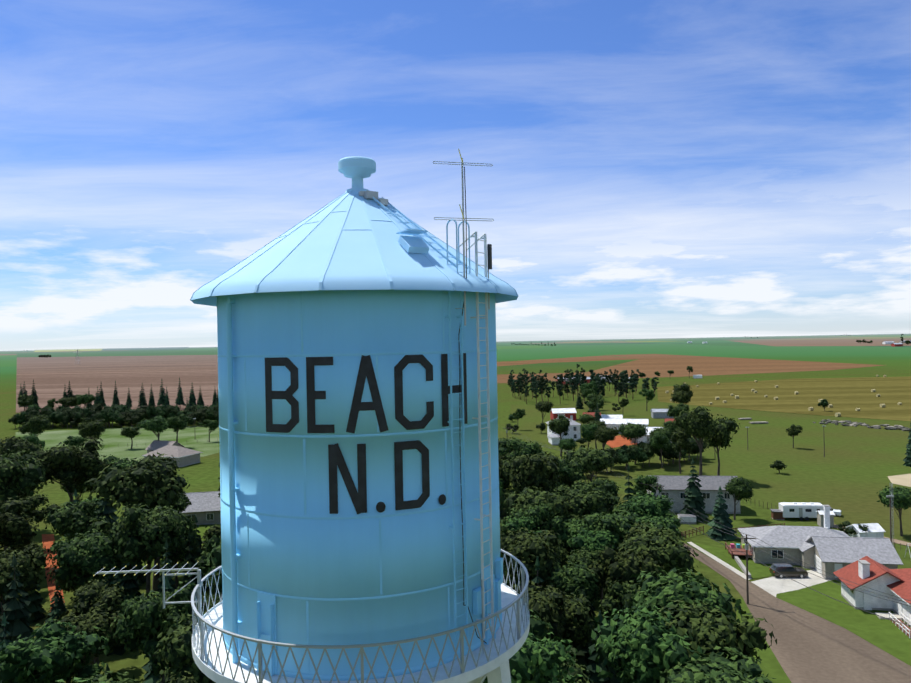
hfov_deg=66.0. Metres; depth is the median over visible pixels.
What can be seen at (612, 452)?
broadleaf tree
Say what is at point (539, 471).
broadleaf tree
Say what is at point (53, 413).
shrub
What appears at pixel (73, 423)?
shrub
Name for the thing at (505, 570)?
broadleaf tree
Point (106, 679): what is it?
broadleaf tree
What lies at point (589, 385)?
broadleaf tree
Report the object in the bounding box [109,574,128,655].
juniper tree
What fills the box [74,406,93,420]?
shrub
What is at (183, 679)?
broadleaf tree
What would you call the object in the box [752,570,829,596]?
concrete drive
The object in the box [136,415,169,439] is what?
broadleaf tree
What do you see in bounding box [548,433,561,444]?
farmhouse porch
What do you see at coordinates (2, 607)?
spruce tree
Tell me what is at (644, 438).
farm garage
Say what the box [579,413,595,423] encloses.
broadleaf tree
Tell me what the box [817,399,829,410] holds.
broadleaf tree
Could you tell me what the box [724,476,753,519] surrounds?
broadleaf tree
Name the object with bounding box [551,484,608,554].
broadleaf tree
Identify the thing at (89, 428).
broadleaf tree
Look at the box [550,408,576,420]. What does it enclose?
red farm barn
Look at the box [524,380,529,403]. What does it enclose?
pine tree
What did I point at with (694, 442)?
shrub
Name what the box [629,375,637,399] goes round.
pine tree
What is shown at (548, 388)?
pine tree
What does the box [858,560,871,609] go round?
hall chimney
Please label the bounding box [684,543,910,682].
street
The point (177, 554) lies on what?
broadleaf tree
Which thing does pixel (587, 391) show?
broadleaf tree
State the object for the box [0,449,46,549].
broadleaf tree
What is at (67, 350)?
canola field
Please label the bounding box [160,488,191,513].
broadleaf tree
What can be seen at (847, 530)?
shrub
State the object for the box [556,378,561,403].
pine tree
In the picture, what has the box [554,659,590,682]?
broadleaf tree
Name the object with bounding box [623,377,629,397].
pine tree
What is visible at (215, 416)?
shrub
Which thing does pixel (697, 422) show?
broadleaf tree
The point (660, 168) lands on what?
sky
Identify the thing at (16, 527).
broadleaf tree
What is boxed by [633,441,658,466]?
broadleaf tree
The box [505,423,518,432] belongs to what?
shrub
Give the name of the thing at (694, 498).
spruce tree
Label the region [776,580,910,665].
house lawn
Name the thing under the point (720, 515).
spruce tree
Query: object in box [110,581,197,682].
broadleaf tree
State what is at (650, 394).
broadleaf tree
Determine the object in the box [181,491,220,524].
house
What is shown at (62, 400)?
broadleaf tree
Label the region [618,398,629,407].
broadleaf tree
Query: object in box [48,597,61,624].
juniper tree
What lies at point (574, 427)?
white farm house
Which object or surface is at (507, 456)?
broadleaf tree
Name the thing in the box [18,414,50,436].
broadleaf tree
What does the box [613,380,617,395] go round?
pine tree
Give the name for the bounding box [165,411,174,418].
shrub
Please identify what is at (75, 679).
broadleaf tree
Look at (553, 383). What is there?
pine tree
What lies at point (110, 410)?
shrub
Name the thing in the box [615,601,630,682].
juniper tree
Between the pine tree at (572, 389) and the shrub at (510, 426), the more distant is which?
the pine tree at (572, 389)
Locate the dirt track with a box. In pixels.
[834,524,910,545]
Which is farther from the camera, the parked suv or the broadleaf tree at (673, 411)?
the broadleaf tree at (673, 411)
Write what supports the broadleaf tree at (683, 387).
on the green pasture
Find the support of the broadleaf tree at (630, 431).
on the ground at (882, 360)
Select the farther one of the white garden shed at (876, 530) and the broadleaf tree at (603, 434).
the broadleaf tree at (603, 434)
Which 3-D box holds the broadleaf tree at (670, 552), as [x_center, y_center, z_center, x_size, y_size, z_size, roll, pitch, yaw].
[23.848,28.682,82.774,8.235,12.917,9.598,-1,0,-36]
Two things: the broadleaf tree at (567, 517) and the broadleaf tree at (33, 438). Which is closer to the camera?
the broadleaf tree at (567, 517)
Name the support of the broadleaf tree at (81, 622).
on the ground at (882, 360)
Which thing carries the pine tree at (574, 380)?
on the ground at (882, 360)
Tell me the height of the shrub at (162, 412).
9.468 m
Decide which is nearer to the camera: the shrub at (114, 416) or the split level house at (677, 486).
the split level house at (677, 486)
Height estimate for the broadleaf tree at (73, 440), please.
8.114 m
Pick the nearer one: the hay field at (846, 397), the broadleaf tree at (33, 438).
the broadleaf tree at (33, 438)
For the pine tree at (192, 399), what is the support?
on the plowed field at (52, 377)
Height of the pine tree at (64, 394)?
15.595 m
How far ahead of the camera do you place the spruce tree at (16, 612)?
71.35 m
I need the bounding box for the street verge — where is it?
[735,597,790,682]
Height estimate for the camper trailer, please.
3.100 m
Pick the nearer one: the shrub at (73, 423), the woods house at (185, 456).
the woods house at (185, 456)
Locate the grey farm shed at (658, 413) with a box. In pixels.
[650,409,672,417]
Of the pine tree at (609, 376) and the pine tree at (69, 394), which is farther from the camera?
the pine tree at (609, 376)
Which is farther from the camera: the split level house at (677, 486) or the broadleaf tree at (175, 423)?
the broadleaf tree at (175, 423)
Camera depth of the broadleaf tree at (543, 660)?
44.49 m
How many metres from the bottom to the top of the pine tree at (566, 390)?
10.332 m
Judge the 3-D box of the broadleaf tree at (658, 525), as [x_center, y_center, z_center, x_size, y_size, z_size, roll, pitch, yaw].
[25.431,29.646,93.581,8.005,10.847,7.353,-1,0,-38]
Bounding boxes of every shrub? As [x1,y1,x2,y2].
[8,413,18,428]
[16,411,27,426]
[25,406,37,412]
[27,409,40,419]
[39,410,57,427]
[40,407,49,415]
[47,407,56,427]
[52,412,69,427]
[61,416,76,427]
[61,418,80,427]
[62,408,76,423]
[62,410,73,427]
[72,405,81,424]
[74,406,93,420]
[89,403,103,411]
[97,407,114,426]
[98,410,111,427]
[106,407,119,426]
[110,412,124,426]
[115,417,129,426]
[117,404,127,412]
[118,412,131,425]
[123,415,140,425]
[130,410,143,423]
[137,409,152,419]
[145,406,156,417]
[156,407,167,417]
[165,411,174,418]
[166,405,178,415]
[186,416,200,425]
[191,407,208,425]
[195,412,206,422]
[205,409,216,419]
[205,411,218,420]
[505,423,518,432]
[536,423,546,433]
[576,438,585,445]
[616,448,638,468]
[636,446,651,466]
[656,446,679,464]
[686,434,704,459]
[691,443,709,458]
[770,460,786,473]
[838,521,869,535]
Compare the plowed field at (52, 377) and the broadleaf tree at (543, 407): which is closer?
the broadleaf tree at (543, 407)
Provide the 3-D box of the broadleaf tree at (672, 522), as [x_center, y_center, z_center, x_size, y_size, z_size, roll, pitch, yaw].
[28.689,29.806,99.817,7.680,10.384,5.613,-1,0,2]
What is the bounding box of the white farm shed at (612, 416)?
[601,414,622,418]
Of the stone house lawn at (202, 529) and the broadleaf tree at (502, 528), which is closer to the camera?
the broadleaf tree at (502, 528)
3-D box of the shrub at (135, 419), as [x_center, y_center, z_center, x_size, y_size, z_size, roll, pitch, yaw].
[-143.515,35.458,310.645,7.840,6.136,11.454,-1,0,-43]
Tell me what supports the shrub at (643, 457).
on the ground at (882, 360)
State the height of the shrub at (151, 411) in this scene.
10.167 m
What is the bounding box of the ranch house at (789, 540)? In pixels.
[738,505,849,564]
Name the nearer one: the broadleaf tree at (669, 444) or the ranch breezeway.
the ranch breezeway
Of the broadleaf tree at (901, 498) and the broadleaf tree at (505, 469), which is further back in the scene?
the broadleaf tree at (505, 469)
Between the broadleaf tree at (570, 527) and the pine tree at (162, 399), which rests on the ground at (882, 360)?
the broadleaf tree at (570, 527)
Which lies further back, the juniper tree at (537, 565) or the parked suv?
the parked suv
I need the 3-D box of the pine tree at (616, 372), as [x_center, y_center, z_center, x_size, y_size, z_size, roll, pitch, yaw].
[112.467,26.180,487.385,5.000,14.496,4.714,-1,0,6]
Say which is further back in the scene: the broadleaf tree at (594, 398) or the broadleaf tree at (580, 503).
the broadleaf tree at (594, 398)
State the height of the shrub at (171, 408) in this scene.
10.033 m
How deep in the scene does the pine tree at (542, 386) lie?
396.20 m
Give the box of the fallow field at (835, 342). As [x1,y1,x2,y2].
[734,338,910,345]
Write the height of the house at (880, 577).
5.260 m
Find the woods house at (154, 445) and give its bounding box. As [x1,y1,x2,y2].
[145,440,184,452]
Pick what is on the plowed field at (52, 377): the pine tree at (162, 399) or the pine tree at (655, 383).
the pine tree at (162, 399)
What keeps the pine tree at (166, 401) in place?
on the plowed field at (52, 377)
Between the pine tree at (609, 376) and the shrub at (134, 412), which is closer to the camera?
the shrub at (134, 412)
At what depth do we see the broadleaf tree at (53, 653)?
59.42 m
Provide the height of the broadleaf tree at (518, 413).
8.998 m
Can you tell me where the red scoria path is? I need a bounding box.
[42,534,64,611]
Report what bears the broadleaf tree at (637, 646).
on the ground at (882, 360)
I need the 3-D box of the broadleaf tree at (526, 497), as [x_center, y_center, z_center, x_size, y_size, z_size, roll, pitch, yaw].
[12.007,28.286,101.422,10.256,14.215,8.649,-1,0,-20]
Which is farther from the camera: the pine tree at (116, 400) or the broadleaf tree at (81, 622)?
the pine tree at (116, 400)
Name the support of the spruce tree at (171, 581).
on the ground at (882, 360)
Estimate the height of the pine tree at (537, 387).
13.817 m
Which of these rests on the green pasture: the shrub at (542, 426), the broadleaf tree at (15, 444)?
the shrub at (542, 426)
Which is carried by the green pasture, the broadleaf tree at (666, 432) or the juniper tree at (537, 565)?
the broadleaf tree at (666, 432)
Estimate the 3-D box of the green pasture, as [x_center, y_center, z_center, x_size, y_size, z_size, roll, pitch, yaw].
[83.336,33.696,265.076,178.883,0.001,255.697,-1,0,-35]
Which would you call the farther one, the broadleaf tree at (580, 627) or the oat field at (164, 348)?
the oat field at (164, 348)
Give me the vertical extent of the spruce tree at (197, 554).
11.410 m
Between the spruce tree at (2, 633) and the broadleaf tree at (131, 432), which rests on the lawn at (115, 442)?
the broadleaf tree at (131, 432)
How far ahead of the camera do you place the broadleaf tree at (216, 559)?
70.20 m
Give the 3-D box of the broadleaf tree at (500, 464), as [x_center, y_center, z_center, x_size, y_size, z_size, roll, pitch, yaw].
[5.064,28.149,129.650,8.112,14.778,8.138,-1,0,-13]
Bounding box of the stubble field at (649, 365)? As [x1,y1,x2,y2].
[497,354,883,382]
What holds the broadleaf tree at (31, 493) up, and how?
on the ground at (882, 360)
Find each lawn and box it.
[16,425,219,461]
[141,524,220,568]
[692,542,812,578]
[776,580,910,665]
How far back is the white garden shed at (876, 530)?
117.67 m
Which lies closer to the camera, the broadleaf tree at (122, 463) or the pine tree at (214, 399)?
the broadleaf tree at (122, 463)
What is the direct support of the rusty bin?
on the ground at (882, 360)
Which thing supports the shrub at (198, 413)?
on the lawn at (115, 442)
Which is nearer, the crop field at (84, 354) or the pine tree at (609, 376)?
the pine tree at (609, 376)
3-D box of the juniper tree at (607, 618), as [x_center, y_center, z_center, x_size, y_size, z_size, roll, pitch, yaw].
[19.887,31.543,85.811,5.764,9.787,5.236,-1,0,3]
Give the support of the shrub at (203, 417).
on the lawn at (115, 442)
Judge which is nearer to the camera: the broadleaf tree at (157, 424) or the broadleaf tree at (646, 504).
the broadleaf tree at (646, 504)
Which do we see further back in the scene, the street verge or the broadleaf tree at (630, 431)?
the broadleaf tree at (630, 431)
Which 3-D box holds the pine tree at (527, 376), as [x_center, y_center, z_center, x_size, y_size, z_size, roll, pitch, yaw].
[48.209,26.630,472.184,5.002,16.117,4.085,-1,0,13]
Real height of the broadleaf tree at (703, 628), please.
13.733 m
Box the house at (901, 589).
[875,568,910,638]
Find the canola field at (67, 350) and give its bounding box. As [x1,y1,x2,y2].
[34,349,101,351]
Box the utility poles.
[193,418,910,625]
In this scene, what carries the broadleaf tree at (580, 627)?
on the ground at (882, 360)
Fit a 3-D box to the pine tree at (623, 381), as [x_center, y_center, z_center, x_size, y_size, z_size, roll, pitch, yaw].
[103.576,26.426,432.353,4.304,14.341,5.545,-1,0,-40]
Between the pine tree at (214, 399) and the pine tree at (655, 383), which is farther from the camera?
the pine tree at (655, 383)
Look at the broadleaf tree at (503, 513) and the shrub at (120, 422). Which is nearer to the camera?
the broadleaf tree at (503, 513)
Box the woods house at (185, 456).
[142,445,202,466]
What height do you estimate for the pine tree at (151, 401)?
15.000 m
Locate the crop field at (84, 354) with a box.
[17,350,217,356]
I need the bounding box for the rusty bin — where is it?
[770,509,784,519]
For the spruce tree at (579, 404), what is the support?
on the green pasture
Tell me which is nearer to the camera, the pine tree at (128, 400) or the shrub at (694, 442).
the shrub at (694, 442)
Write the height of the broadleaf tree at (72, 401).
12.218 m
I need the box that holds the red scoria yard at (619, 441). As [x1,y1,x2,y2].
[605,435,637,447]
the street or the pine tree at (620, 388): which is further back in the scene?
the pine tree at (620, 388)
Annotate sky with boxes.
[0,0,910,350]
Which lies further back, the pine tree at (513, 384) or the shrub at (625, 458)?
the pine tree at (513, 384)
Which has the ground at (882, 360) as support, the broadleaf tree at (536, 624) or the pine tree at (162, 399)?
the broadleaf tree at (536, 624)
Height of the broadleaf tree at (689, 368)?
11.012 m
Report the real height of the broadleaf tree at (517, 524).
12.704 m
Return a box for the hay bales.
[665,375,901,416]
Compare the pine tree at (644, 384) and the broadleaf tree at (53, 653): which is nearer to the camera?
the broadleaf tree at (53, 653)
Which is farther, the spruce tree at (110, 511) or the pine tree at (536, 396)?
the pine tree at (536, 396)
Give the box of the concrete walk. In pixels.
[687,542,751,579]
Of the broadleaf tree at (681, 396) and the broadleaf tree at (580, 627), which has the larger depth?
the broadleaf tree at (681, 396)
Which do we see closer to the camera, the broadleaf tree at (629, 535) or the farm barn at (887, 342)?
the broadleaf tree at (629, 535)
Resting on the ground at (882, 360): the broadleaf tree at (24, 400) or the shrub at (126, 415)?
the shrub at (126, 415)
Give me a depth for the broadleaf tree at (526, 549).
80.05 m
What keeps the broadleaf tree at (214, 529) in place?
on the ground at (882, 360)
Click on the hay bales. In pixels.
(819, 400)
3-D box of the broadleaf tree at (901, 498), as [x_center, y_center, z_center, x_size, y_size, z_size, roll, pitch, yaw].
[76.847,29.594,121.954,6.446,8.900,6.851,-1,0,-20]
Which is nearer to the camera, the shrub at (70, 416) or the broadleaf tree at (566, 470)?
the broadleaf tree at (566, 470)
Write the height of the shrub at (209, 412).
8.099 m
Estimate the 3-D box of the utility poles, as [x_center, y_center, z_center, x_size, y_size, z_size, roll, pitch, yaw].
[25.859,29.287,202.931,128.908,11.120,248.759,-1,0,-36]
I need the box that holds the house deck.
[725,542,751,578]
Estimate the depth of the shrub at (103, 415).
309.69 m
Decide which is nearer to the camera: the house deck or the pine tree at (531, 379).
the house deck
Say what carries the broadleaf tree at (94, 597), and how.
on the ground at (882, 360)
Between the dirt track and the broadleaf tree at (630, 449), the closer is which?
the dirt track
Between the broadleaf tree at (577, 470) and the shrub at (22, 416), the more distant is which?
the shrub at (22, 416)
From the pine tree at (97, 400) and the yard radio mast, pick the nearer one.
the yard radio mast
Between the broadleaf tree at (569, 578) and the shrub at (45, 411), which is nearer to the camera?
the broadleaf tree at (569, 578)
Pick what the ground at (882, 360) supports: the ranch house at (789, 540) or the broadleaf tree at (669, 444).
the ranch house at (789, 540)
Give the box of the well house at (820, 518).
[816,511,834,526]
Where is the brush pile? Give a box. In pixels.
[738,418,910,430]
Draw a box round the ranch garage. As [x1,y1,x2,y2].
[805,536,903,579]
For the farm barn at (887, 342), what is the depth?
2258.04 m
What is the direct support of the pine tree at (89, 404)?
on the park lawn
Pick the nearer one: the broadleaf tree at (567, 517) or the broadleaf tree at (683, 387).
the broadleaf tree at (567, 517)
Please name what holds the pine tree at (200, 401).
on the plowed field at (52, 377)
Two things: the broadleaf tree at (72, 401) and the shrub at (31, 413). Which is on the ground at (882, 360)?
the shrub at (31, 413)
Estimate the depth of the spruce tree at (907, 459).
185.40 m
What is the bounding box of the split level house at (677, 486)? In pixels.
[646,475,740,513]
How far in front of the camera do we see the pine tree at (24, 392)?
405.73 m
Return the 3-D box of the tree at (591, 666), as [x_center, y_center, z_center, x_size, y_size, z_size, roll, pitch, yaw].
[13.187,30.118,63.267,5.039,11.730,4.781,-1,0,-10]
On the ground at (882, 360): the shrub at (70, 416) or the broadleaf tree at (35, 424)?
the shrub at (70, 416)
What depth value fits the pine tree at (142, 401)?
400.30 m
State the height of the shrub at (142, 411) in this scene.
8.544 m
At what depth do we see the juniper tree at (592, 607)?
81.81 m
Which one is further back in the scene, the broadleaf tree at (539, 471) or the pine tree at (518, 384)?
the pine tree at (518, 384)
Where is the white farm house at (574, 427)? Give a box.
[546,417,581,440]
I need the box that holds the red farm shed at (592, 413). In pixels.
[583,412,600,416]
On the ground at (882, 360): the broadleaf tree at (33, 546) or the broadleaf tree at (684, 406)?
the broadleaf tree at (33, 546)
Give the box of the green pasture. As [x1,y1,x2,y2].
[510,402,910,541]
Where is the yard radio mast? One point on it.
(893, 513)
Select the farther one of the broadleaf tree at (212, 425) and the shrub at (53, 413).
the shrub at (53, 413)
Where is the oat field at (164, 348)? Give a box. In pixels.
[101,347,188,350]
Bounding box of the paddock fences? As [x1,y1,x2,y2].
[99,438,906,547]
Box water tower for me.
[93,149,529,682]
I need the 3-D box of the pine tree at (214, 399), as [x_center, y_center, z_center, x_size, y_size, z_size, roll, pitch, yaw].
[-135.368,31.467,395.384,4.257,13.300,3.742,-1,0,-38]
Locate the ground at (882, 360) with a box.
[0,334,910,682]
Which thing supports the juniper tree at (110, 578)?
on the ground at (882, 360)
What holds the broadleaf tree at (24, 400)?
on the park lawn
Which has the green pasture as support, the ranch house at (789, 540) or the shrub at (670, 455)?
the shrub at (670, 455)
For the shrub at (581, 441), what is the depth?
231.98 m
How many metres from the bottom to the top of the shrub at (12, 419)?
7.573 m
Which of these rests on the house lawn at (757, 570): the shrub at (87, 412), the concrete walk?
the concrete walk
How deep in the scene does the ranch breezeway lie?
105.69 m
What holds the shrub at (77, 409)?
on the ground at (882, 360)
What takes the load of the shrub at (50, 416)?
on the ground at (882, 360)
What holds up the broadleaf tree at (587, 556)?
on the ground at (882, 360)
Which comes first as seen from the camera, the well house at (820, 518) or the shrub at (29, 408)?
the well house at (820, 518)
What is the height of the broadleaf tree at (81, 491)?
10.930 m
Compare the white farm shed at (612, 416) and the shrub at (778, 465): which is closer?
the shrub at (778, 465)
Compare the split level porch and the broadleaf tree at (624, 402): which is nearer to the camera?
the split level porch
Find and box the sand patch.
[887,474,910,486]
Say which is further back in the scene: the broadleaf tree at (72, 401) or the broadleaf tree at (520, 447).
the broadleaf tree at (72, 401)
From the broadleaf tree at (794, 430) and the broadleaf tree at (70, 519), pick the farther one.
the broadleaf tree at (794, 430)
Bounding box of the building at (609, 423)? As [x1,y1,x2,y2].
[600,418,648,433]
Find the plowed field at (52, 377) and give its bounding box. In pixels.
[16,355,217,412]
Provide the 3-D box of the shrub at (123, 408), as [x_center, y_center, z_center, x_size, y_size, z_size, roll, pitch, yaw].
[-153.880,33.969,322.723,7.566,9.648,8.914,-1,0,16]
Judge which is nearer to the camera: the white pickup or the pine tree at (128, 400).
the white pickup
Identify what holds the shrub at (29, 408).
on the ground at (882, 360)
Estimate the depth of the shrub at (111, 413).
313.01 m
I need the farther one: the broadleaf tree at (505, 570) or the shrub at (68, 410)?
the shrub at (68, 410)
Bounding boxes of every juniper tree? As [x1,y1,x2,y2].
[19,583,45,623]
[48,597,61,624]
[104,562,124,588]
[104,664,110,676]
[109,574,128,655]
[120,562,144,599]
[124,561,146,585]
[179,532,202,603]
[184,565,197,617]
[531,556,543,591]
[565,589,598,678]
[588,601,598,636]
[599,610,614,624]
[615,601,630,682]
[623,463,634,501]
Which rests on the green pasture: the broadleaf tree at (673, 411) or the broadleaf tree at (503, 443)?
the broadleaf tree at (673, 411)
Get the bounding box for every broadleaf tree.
[0,435,44,457]
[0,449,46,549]
[0,493,61,522]
[0,496,39,552]
[0,547,52,622]
[0,619,110,682]
[4,539,47,560]
[17,394,33,409]
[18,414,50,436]
[21,433,44,446]
[26,490,36,496]
[30,404,40,411]
[31,436,111,501]
[43,499,113,539]
[44,529,123,589]
[47,398,57,407]
[54,578,79,593]
[54,579,128,665]
[57,677,104,682]
[58,397,70,407]
[60,480,95,502]
[60,611,122,682]
[61,671,135,682]
[63,436,86,448]
[64,496,103,537]
[65,394,81,405]
[77,394,95,406]
[77,416,105,439]
[84,452,189,592]
[104,454,139,510]
[108,500,190,597]
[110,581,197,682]
[120,426,140,448]
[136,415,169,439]
[142,671,196,682]
[154,592,222,682]
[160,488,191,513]
[161,513,198,589]
[166,415,188,441]
[194,533,220,573]
[197,523,220,552]
[198,419,218,441]
[201,542,221,599]
[483,630,592,682]
[498,436,521,489]
[498,439,541,460]
[498,457,502,479]
[499,458,512,491]
[499,478,505,517]
[500,486,570,586]
[500,509,511,518]
[500,515,546,555]
[500,518,512,541]
[500,527,560,587]
[502,450,516,469]
[502,563,516,588]
[506,451,562,491]
[507,503,566,533]
[508,580,566,643]
[511,408,526,420]
[524,609,552,642]
[535,401,553,422]
[546,561,600,603]
[547,414,570,456]
[551,458,573,489]
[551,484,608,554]
[551,517,598,554]
[554,592,595,668]
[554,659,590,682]
[555,540,568,567]
[558,458,585,488]
[559,438,577,451]
[561,446,615,483]
[562,514,587,521]
[563,547,604,584]
[567,528,621,607]
[571,478,624,513]
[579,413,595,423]
[579,423,597,447]
[581,380,597,408]
[581,510,637,549]
[582,387,597,409]
[583,477,619,496]
[586,392,604,410]
[587,420,607,450]
[587,544,664,597]
[589,603,701,682]
[593,425,619,452]
[598,579,641,618]
[599,446,618,473]
[600,478,618,496]
[612,502,628,515]
[616,423,647,463]
[616,444,641,467]
[617,525,699,577]
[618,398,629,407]
[620,520,675,551]
[623,492,674,518]
[623,522,680,574]
[629,566,742,624]
[632,474,663,495]
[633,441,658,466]
[634,514,681,536]
[639,389,654,410]
[648,427,672,459]
[648,435,673,464]
[649,431,668,467]
[659,600,776,661]
[660,643,776,682]
[662,421,677,433]
[662,444,688,463]
[666,404,686,417]
[669,427,692,473]
[670,390,690,404]
[673,382,693,396]
[673,405,716,475]
[673,438,697,461]
[677,403,689,412]
[687,366,692,377]
[702,414,739,475]
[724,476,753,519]
[786,424,802,447]
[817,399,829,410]
[876,486,910,535]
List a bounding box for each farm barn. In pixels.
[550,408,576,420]
[882,341,893,343]
[891,343,902,346]
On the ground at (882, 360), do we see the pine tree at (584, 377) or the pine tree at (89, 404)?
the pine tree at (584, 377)
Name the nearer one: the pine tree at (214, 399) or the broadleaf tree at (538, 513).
the broadleaf tree at (538, 513)
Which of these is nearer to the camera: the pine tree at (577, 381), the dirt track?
the dirt track
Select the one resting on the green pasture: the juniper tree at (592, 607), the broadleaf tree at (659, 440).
the broadleaf tree at (659, 440)
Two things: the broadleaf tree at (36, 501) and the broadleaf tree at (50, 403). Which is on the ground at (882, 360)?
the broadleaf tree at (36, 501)
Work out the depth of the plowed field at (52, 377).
859.79 m
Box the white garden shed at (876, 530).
[846,523,885,537]
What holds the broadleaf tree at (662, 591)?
on the ground at (882, 360)
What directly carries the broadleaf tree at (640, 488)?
on the ground at (882, 360)
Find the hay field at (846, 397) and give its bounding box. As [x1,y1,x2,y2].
[657,377,910,420]
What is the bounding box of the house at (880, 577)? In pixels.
[833,556,904,610]
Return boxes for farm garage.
[631,427,671,442]
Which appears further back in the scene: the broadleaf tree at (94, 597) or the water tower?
the broadleaf tree at (94, 597)
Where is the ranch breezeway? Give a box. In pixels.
[799,535,814,568]
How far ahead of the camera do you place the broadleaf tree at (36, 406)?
343.75 m
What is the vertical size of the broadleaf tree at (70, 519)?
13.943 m
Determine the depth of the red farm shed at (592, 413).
296.10 m
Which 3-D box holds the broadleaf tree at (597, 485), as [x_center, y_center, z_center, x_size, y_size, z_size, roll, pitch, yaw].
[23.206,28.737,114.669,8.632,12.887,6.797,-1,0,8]
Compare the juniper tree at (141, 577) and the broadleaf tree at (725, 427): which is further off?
the broadleaf tree at (725, 427)
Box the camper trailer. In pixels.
[779,502,823,520]
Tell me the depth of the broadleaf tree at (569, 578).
77.61 m
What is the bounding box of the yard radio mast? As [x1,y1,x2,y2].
[890,483,893,544]
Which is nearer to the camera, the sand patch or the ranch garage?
the ranch garage
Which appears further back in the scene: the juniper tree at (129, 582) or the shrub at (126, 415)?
the shrub at (126, 415)
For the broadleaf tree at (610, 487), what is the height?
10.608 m
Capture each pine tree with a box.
[18,382,29,410]
[30,379,39,407]
[61,385,68,407]
[63,381,72,406]
[86,391,91,408]
[95,386,101,403]
[98,383,105,406]
[111,380,119,405]
[125,388,131,406]
[137,383,147,406]
[148,384,155,406]
[157,379,165,405]
[163,387,169,405]
[175,377,185,408]
[188,383,195,406]
[197,388,204,405]
[212,390,217,405]
[511,380,516,392]
[515,377,521,399]
[520,376,526,393]
[524,370,529,384]
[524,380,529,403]
[529,373,535,397]
[529,376,534,398]
[531,382,538,404]
[536,378,544,395]
[537,375,544,401]
[543,372,548,397]
[545,380,552,402]
[551,376,556,396]
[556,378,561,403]
[563,369,568,382]
[563,381,569,394]
[569,372,576,390]
[570,380,574,400]
[575,372,579,395]
[580,367,587,384]
[599,385,604,396]
[600,373,606,395]
[606,369,611,390]
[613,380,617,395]
[614,369,619,379]
[617,382,623,402]
[620,373,626,395]
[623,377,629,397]
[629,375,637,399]
[641,379,647,396]
[653,377,658,394]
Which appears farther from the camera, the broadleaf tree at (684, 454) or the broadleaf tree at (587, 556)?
the broadleaf tree at (684, 454)
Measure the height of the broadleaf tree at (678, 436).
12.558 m
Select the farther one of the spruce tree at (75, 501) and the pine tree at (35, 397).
the pine tree at (35, 397)
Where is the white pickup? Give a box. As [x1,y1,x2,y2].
[830,507,841,516]
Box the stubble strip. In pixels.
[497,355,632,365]
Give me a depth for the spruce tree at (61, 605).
86.49 m
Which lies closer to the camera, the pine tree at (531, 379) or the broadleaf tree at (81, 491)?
the broadleaf tree at (81, 491)
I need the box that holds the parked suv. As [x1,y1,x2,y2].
[770,563,807,577]
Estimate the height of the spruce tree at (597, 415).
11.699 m
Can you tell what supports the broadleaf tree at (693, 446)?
on the green pasture
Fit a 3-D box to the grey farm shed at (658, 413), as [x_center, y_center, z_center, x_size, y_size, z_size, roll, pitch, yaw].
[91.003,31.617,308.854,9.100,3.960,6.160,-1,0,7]
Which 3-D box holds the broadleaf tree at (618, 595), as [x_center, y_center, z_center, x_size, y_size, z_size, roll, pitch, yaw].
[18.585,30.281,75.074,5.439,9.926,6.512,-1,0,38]
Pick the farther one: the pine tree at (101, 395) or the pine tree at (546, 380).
the pine tree at (546, 380)
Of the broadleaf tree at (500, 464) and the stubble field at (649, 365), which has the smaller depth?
the broadleaf tree at (500, 464)
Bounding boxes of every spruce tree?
[0,546,10,625]
[0,553,34,643]
[0,612,14,682]
[45,581,67,622]
[65,489,78,541]
[92,472,118,581]
[141,576,172,682]
[156,539,176,593]
[183,517,208,590]
[575,393,583,408]
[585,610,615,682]
[594,402,601,421]
[679,459,708,522]
[706,486,736,540]
[903,425,910,466]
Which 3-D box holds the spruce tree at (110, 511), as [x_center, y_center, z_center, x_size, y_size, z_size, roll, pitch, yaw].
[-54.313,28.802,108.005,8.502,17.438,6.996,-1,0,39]
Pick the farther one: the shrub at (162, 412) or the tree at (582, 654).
the shrub at (162, 412)
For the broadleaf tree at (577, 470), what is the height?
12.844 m
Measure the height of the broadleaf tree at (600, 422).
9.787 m
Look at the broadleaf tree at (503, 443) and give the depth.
162.42 m
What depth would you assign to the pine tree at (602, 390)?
389.95 m
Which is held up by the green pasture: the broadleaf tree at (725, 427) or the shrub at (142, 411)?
the broadleaf tree at (725, 427)
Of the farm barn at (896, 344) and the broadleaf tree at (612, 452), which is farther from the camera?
the farm barn at (896, 344)
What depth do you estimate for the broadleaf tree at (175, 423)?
243.73 m
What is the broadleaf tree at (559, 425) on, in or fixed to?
on the ground at (882, 360)
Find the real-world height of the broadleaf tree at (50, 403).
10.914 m
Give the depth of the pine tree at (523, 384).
402.19 m
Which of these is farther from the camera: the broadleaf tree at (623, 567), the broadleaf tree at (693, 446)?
the broadleaf tree at (693, 446)
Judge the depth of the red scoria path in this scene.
115.30 m
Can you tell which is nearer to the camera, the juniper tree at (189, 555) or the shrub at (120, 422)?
the juniper tree at (189, 555)
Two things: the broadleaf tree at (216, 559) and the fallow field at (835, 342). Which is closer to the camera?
the broadleaf tree at (216, 559)
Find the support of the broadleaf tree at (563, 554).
on the ground at (882, 360)
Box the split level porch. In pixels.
[678,514,695,523]
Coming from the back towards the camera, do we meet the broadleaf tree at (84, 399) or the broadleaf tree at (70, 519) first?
the broadleaf tree at (84, 399)
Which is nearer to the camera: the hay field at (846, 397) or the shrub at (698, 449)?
the shrub at (698, 449)
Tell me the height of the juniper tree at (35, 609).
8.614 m

